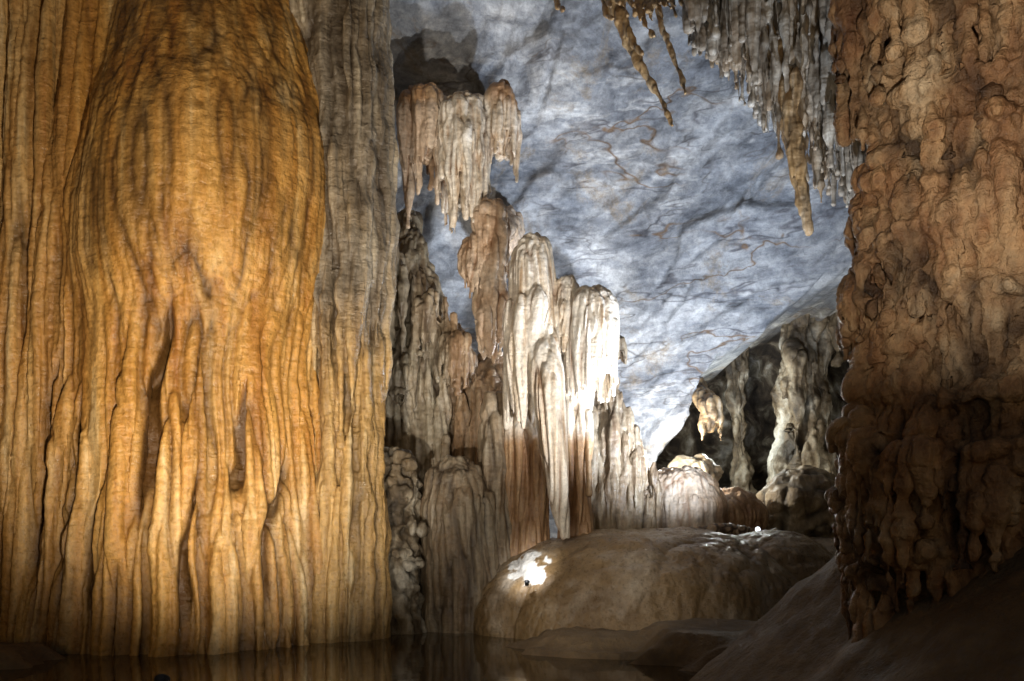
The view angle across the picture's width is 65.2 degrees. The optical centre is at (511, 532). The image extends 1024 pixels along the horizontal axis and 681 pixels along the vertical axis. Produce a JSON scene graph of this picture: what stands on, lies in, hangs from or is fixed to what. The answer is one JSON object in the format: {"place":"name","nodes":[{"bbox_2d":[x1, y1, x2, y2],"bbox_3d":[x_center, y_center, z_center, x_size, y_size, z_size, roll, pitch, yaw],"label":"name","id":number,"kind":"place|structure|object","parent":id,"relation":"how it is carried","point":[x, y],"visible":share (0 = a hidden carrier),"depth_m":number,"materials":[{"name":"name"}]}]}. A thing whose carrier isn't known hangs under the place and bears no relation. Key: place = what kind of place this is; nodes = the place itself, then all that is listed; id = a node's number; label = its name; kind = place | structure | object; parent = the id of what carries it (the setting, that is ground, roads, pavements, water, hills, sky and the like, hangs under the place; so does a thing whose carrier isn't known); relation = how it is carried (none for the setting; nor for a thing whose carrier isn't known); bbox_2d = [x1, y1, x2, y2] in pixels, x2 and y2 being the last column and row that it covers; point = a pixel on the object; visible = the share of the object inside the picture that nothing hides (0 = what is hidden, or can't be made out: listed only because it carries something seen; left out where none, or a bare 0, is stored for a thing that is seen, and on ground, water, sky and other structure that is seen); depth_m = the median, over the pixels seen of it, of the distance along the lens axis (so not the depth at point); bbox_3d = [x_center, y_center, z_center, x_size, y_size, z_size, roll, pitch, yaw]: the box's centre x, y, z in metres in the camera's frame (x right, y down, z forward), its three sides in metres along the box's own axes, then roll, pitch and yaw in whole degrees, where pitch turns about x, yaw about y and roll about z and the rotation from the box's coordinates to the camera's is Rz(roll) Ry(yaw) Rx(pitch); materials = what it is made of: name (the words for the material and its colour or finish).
{"place":"outdoors","nodes":[
{"label":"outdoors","id":0,"kind":"place"},
{"bbox_2d":[0,632,697,680],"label":"pool water","id":1,"kind":"structure","parent":0,"point":[432,656],"depth_m":18.11,"materials":[{"name":"brown liquid"}]},
{"bbox_2d":[0,537,1023,680],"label":"ground","id":2,"kind":"structure","parent":0,"point":[972,629],"depth_m":12.94,"materials":[{"name":"brown stone"}]},
{"bbox_2d":[154,674,170,680],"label":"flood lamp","id":3,"kind":"object","parent":2,"relation":"on","point":[161,677],"visible":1,"depth_m":10.02,"materials":[{"name":"black glass"}]},
{"bbox_2d":[0,0,325,656],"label":"flowstone column","id":4,"kind":"structure","parent":2,"relation":"on","point":[162,196],"depth_m":20.39,"materials":[{"name":"brown stone"}]},
{"bbox_2d":[289,0,399,642],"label":"flowstone column","id":5,"kind":"structure","parent":2,"relation":"on","point":[349,54],"depth_m":22.10,"materials":[{"name":"brown stone"}]},
{"bbox_2d":[384,446,428,634],"bbox_3d":[-3.512,0.710,24.484,2.120,6.730,2.233,0,0,0],"label":"stalagmite","id":6,"kind":"object","parent":2,"relation":"on","point":[403,484],"visible":0.48,"depth_m":23.82,"materials":[{"name":"stone"}]},
{"bbox_2d":[384,208,513,591],"bbox_3d":[-2.305,-3.850,27.841,5.192,15.759,3.673,0,0,0],"label":"stalagmite curtain","id":7,"kind":"object","parent":2,"relation":"on","point":[444,378],"visible":0.43,"depth_m":26.71,"materials":[{"name":"brown stone"}]},
{"bbox_2d":[420,391,511,633],"bbox_3d":[-1.295,-0.294,25.020,3.217,8.461,2.428,0,0,0],"label":"fluted stalagmite","id":8,"kind":"object","parent":2,"relation":"on","point":[465,541],"visible":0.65,"depth_m":24.23,"materials":[{"name":"brown stone"}]},
{"bbox_2d":[502,232,619,556],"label":"white flowstone column","id":9,"kind":"structure","parent":2,"relation":"on","point":[560,347],"depth_m":24.35,"materials":[{"name":"white stone"}]},
{"bbox_2d":[591,335,662,529],"bbox_3d":[3.574,-1.542,28.021,4.091,11.098,2.886,0,0,0],"label":"stalagmite curtain","id":10,"kind":"object","parent":2,"relation":"on","point":[627,489],"visible":0.34,"depth_m":26.84,"materials":[{"name":"beige stone"}]},
{"bbox_2d":[473,526,833,639],"bbox_3d":[4.426,2.180,25.535,12.302,4.799,8.626,0,0,0],"label":"domed flowstone rock","id":11,"kind":"object","parent":2,"relation":"on","point":[627,579],"visible":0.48,"depth_m":22.72,"materials":[{"name":"brown stone"}]},
{"bbox_2d":[697,523,793,534],"bbox_3d":[7.697,-0.045,26.809,3.603,0.598,0.866,0,0,12],"label":"rubble","id":12,"kind":"object","parent":11,"relation":"on","point":[729,528],"visible":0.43,"depth_m":26.76,"materials":[{"name":"brown stone"}]},
{"bbox_2d":[658,465,768,534],"bbox_3d":[7.063,-0.392,29.547,5.084,4.048,3.092,0,0,-37],"label":"flowstone mound","id":13,"kind":"object","parent":2,"relation":"on","point":[695,496],"visible":0.49,"depth_m":28.00,"materials":[{"name":"beige stone"}]},
{"bbox_2d":[667,453,835,537],"bbox_3d":[9.965,-1.274,31.333,7.555,3.878,3.833,0,0,0],"label":"boulder","id":14,"kind":"object","parent":2,"relation":"on","point":[792,499],"visible":0.48,"depth_m":29.86,"materials":[{"name":"stone"}]},
{"bbox_2d":[723,311,844,494],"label":"chamber column","id":15,"kind":"structure","parent":2,"relation":"on","point":[800,390],"depth_m":35.02,"materials":[{"name":"stone"}]},
{"bbox_2d":[824,0,1023,642],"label":"rusty flowstone column","id":16,"kind":"structure","parent":2,"relation":"on","point":[924,495],"depth_m":10.74,"materials":[{"name":"brown stone"}]},
{"bbox_2d":[389,0,851,537],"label":"cave wall","id":17,"kind":"structure","parent":0,"point":[691,246],"depth_m":29.77,"materials":[{"name":"grey stone"}]},
{"bbox_2d":[396,79,522,233],"bbox_3d":[-1.771,-13.626,29.500,4.276,7.594,7.866,0,0,0],"label":"stalactite drapery","id":18,"kind":"object","parent":17,"relation":"hanging from","point":[457,141],"visible":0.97,"depth_m":26.27,"materials":[{"name":"beige stone"}]},
{"bbox_2d":[457,197,524,363],"bbox_3d":[-0.536,-9.754,29.872,2.547,8.164,8.248,0,0,0],"label":"stalactite drapery","id":19,"kind":"object","parent":17,"relation":"hanging from","point":[488,245],"visible":0.87,"depth_m":25.97,"materials":[{"name":"brown stone"}]},
{"bbox_2d":[554,0,686,126],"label":"stalactite cluster","id":20,"kind":"object","parent":17,"relation":"hanging from","point":[616,11],"visible":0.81,"depth_m":25.48,"materials":[{"name":"brown stone"}]},
{"bbox_2d":[692,377,723,440],"bbox_3d":[7.526,-5.290,32.389,1.232,3.466,3.857,0,0,-6],"label":"stalactite","id":21,"kind":"object","parent":17,"relation":"hanging from","point":[707,402],"visible":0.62,"depth_m":30.85},
{"bbox_2d":[682,0,867,207],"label":"stalactite cluster","id":22,"kind":"object","parent":17,"relation":"hanging from","point":[727,35],"visible":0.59,"depth_m":21.56,"materials":[{"name":"grey stone"}]},
{"bbox_2d":[765,0,813,235],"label":"stalactite","id":23,"kind":"object","parent":17,"relation":"hanging from","point":[792,136],"visible":0.51,"depth_m":21.32}
]}

